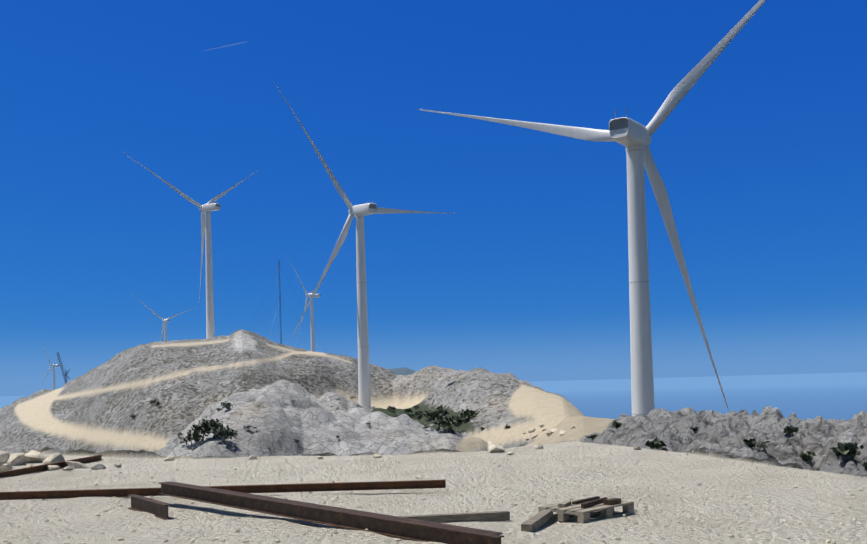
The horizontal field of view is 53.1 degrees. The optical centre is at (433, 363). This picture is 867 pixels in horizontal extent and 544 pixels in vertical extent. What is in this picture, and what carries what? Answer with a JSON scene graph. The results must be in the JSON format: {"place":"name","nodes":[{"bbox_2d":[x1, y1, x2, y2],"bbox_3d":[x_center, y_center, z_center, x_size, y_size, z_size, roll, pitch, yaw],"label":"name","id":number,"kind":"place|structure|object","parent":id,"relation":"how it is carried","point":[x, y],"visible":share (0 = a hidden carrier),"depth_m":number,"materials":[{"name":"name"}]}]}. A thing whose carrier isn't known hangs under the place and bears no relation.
{"place":"outdoors","nodes":[
{"label":"outdoors","id":0,"kind":"place"},
{"bbox_2d":[0,329,866,543],"bbox_3d":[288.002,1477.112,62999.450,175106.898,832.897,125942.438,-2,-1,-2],"label":"terrain","id":1,"kind":"structure","parent":0,"point":[259,382],"depth_m":25.03,"materials":[{"name":"sand"},{"name":"gravel"},{"name":"beige sand"}]},
{"bbox_2d":[0,455,102,477],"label":"steel beam","id":2,"kind":"structure","parent":1,"relation":"on","point":[26,470],"depth_m":18.49,"materials":[{"name":"brown metal"}]},
{"bbox_2d":[38,336,66,389],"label":"turbine","id":3,"kind":"object","parent":1,"relation":"on","point":[54,366],"visible":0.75,"depth_m":1230.27,"materials":[{"name":"paint"}]},
{"bbox_2d":[53,353,69,383],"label":"crawler crane","id":4,"kind":"object","parent":1,"relation":"on","point":[65,372],"visible":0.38,"depth_m":1221.25,"materials":[{"name":"paint"}]},
{"bbox_2d":[127,494,171,519],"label":"steel beam","id":5,"kind":"structure","parent":1,"relation":"on","point":[156,508],"depth_m":11.95,"materials":[{"name":"brown metal"}]},
{"bbox_2d":[131,294,197,340],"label":"turbine","id":6,"kind":"object","parent":1,"relation":"on","point":[164,325],"visible":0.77,"depth_m":1011.90,"materials":[{"name":"paint"}]},
{"bbox_2d":[123,152,258,338],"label":"turbine","id":7,"kind":"object","parent":1,"relation":"on","point":[208,207],"visible":0.98,"depth_m":432.43,"materials":[{"name":"paint"}]},
{"bbox_2d":[0,480,445,499],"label":"steel beam","id":8,"kind":"structure","parent":1,"relation":"on","point":[269,488],"depth_m":13.66,"materials":[{"name":"brown metal"}]},
{"bbox_2d":[250,260,324,349],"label":"lattice mast","id":9,"kind":"object","parent":1,"relation":"on","point":[280,303],"visible":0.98,"depth_m":406.07,"materials":[{"name":"metal"}]},
{"bbox_2d":[288,259,320,351],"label":"turbine","id":10,"kind":"object","parent":1,"relation":"on","point":[310,294],"visible":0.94,"depth_m":777.80,"materials":[{"name":"paint"}]},
{"bbox_2d":[0,423,640,471],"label":"rocks","id":11,"kind":"object","parent":1,"relation":"on","point":[31,456],"visible":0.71,"depth_m":19.98,"materials":[{"name":"stone"}]},
{"bbox_2d":[158,481,503,543],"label":"steel beam","id":12,"kind":"structure","parent":1,"relation":"on","point":[404,528],"depth_m":9.72,"materials":[{"name":"brown metal"}]},
{"bbox_2d":[274,82,445,407],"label":"turbine","id":13,"kind":"object","parent":1,"relation":"on","point":[359,212],"visible":0.88,"depth_m":287.07,"materials":[{"name":"paint"}]},
{"bbox_2d":[1,447,866,543],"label":"gravel stones","id":14,"kind":"object","parent":1,"relation":"on","point":[276,541],"visible":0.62,"depth_m":11.10,"materials":[{"name":"stone"}]},
{"bbox_2d":[398,511,509,522],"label":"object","id":15,"kind":"object","parent":1,"relation":"on","point":[476,516],"visible":0.64,"depth_m":10.53,"materials":[{"name":"brown wood"}]},
{"bbox_2d":[129,396,866,468],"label":"shrubs","id":16,"kind":"object","parent":1,"relation":"on","point":[213,426],"visible":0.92,"depth_m":145.79,"materials":[{"name":"green plant"}]},
{"bbox_2d":[521,509,552,531],"bbox_3d":[1.216,1.826,10.100,0.120,0.090,1.103,-2,-1,20],"label":"short timber","id":17,"kind":"object","parent":1,"relation":"on","point":[536,521],"visible":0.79,"depth_m":9.91,"materials":[{"name":"brown wood"}]},
{"bbox_2d":[538,496,633,523],"bbox_3d":[1.904,1.790,10.782,1.032,0.205,0.688,-1,-1,-43],"label":"wood pallet","id":18,"kind":"object","parent":1,"relation":"on","point":[582,510],"visible":0.92,"depth_m":10.59,"materials":[{"name":"wood"}]},
{"bbox_2d":[418,0,765,415],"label":"turbine","id":19,"kind":"object","parent":1,"relation":"on","point":[633,136],"visible":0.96,"depth_m":140.89,"materials":[{"name":"paint"}]},
{"bbox_2d":[0,0,866,395],"label":"sky","id":20,"kind":"structure","parent":0,"point":[761,165],"materials":[{"name":"blue"}]}
]}

